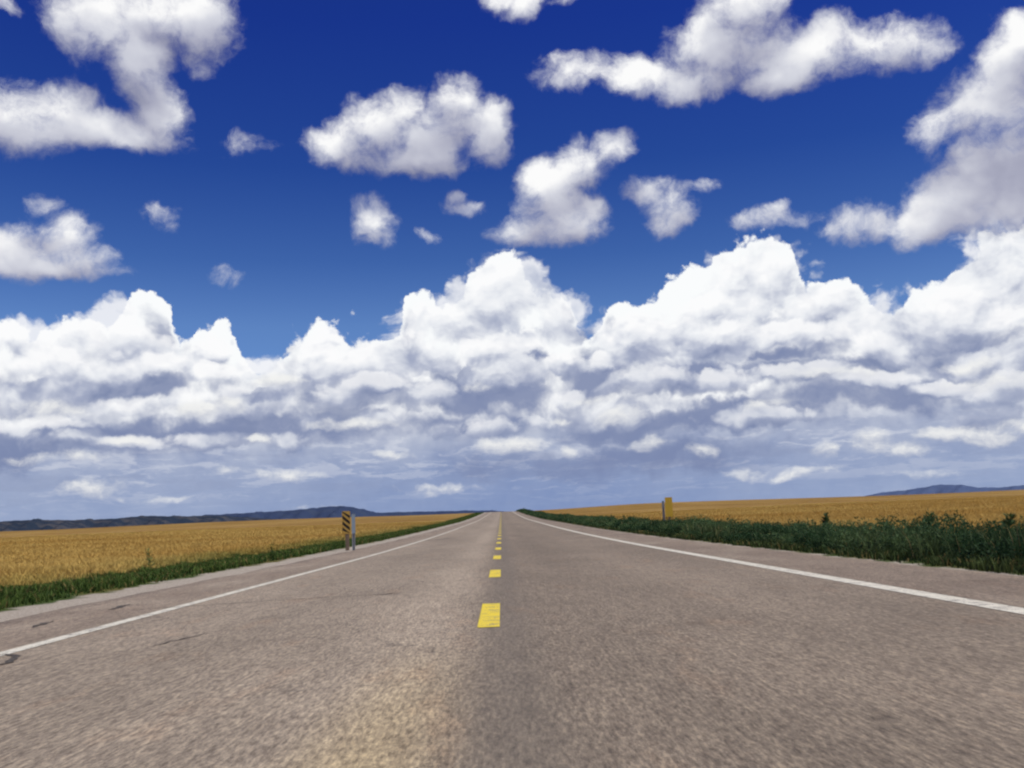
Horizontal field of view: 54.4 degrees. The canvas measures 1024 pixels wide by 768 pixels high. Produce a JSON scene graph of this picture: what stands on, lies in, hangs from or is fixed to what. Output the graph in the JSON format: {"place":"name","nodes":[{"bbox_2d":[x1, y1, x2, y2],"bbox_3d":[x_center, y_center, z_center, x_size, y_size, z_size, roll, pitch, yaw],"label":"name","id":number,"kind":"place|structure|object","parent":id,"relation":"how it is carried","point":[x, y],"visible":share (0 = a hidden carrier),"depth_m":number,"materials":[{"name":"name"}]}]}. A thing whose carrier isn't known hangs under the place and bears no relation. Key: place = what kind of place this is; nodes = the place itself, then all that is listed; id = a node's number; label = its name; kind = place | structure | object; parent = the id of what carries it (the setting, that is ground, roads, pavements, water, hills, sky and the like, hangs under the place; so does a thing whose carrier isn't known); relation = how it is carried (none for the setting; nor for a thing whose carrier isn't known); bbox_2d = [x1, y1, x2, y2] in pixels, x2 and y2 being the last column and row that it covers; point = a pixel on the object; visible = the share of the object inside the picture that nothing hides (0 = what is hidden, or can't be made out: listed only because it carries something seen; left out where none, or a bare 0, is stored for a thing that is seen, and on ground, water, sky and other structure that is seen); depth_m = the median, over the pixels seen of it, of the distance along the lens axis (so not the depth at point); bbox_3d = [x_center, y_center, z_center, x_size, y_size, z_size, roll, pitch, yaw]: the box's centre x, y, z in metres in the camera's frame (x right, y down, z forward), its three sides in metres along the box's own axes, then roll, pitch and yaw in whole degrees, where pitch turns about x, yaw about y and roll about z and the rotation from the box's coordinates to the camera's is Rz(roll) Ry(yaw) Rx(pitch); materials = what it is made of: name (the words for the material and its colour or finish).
{"place":"outdoors","nodes":[
{"label":"outdoors","id":0,"kind":"place"},
{"bbox_2d":[0,515,279,531],"bbox_3d":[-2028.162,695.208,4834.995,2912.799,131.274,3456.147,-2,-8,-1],"label":"hills","id":1,"kind":"structure","parent":0,"point":[28,525],"depth_m":4296.80,"materials":[{"name":"blue"}]},
{"bbox_2d":[0,521,445,586],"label":"wheat field","id":2,"kind":"structure","parent":0,"point":[35,559],"depth_m":56.59,"materials":[{"name":"yellow plant"}]},
{"bbox_2d":[0,512,483,609],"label":"verge grass","id":3,"kind":"structure","parent":0,"point":[18,595],"depth_m":24.58,"materials":[{"name":"green plant"}]},
{"bbox_2d":[202,506,393,518],"bbox_3d":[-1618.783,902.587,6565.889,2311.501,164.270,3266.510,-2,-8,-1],"label":"hills","id":4,"kind":"structure","parent":0,"point":[328,512],"depth_m":6154.27,"materials":[{"name":"blue"}]},
{"bbox_2d":[376,510,505,515],"bbox_3d":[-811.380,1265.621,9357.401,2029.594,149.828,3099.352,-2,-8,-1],"label":"hills","id":5,"kind":"structure","parent":0,"point":[424,513],"depth_m":9119.53,"materials":[{"name":"blue"}]},
{"bbox_2d":[0,511,1023,767],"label":"road","id":6,"kind":"structure","parent":0,"point":[512,639],"depth_m":6.93,"materials":[{"name":"grey asphalt"}]},
{"bbox_2d":[0,490,1023,621],"bbox_3d":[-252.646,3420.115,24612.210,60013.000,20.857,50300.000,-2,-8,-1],"label":"ground","id":7,"kind":"structure","parent":0,"point":[24,610],"depth_m":244.69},
{"bbox_2d":[145,548,155,567],"bbox_3d":[-10.524,5.121,28.970,0.402,0.704,0.376,-2,-8,-1],"label":"tall weed","id":8,"kind":"object","parent":7,"relation":"on","point":[149,558],"visible":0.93,"depth_m":28.98,"materials":[{"name":"green plant"}]},
{"bbox_2d":[342,511,349,550],"bbox_3d":[-7.049,6.457,42.438,0.350,2.060,0.134,-2,-8,-1],"label":"object marker","id":9,"kind":"object","parent":7,"relation":"on","point":[346,523],"visible":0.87,"depth_m":42.43,"materials":[{"name":"yellow metal"}]},
{"bbox_2d":[351,514,354,550],"bbox_3d":[-6.669,6.446,41.938,0.150,1.920,0.078,-1,-8,-7],"label":"marker post","id":10,"kind":"object","parent":7,"relation":"on","point":[353,530],"visible":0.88,"depth_m":41.94,"materials":[{"name":"metal"}]},
{"bbox_2d":[662,501,664,519],"bbox_3d":[8.997,8.018,58.941,0.150,2.200,0.082,-4,-8,10],"label":"marker post","id":11,"kind":"object","parent":7,"relation":"on","point":[663,509],"visible":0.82,"depth_m":59.00,"materials":[{"name":"metal"}]},
{"bbox_2d":[665,497,672,518],"bbox_3d":[9.416,7.983,59.560,0.440,2.400,0.114,-3,-8,5],"label":"object marker","id":12,"kind":"object","parent":7,"relation":"on","point":[668,508],"visible":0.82,"depth_m":59.59,"materials":[{"name":"yellow metal"}]},
{"bbox_2d":[515,508,1023,563],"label":"roadside weeds","id":13,"kind":"object","parent":7,"relation":"on","point":[801,528],"visible":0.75,"depth_m":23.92,"materials":[{"name":"green plant"}]},
{"bbox_2d":[820,512,831,527],"bbox_3d":[10.552,4.758,33.273,0.609,0.999,0.634,4,-10,-38],"label":"tall weed","id":14,"kind":"object","parent":7,"relation":"on","point":[826,518],"visible":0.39,"depth_m":33.27,"materials":[{"name":"green plant"}]},
{"bbox_2d":[922,511,939,531],"bbox_3d":[10.065,3.508,23.836,0.678,0.958,0.607,-2,-8,-1],"label":"tall weed","id":15,"kind":"object","parent":7,"relation":"on","point":[931,513],"visible":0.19,"depth_m":23.86,"materials":[{"name":"green plant"}]},
{"bbox_2d":[998,512,1018,529],"bbox_3d":[10.151,3.069,20.382,0.618,0.883,0.655,4,-10,-39],"label":"tall weed","id":16,"kind":"object","parent":7,"relation":"on","point":[1011,515],"visible":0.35,"depth_m":20.32,"materials":[{"name":"green plant"}]},
{"bbox_2d":[0,0,1023,521],"label":"sky","id":17,"kind":"structure","parent":0,"point":[381,256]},
{"bbox_2d":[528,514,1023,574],"bbox_3d":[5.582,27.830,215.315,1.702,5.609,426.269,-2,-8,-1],"label":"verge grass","id":18,"kind":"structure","parent":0,"point":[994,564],"depth_m":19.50,"materials":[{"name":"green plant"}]},
{"bbox_2d":[575,495,1023,534],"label":"wheat field","id":19,"kind":"structure","parent":0,"point":[976,509],"depth_m":94.03,"materials":[{"name":"yellow plant"}]},
{"bbox_2d":[867,484,1023,495],"bbox_3d":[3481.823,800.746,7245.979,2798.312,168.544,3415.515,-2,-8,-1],"label":"hills","id":20,"kind":"structure","parent":0,"point":[937,489],"depth_m":6906.03,"materials":[{"name":"blue"}]}
]}

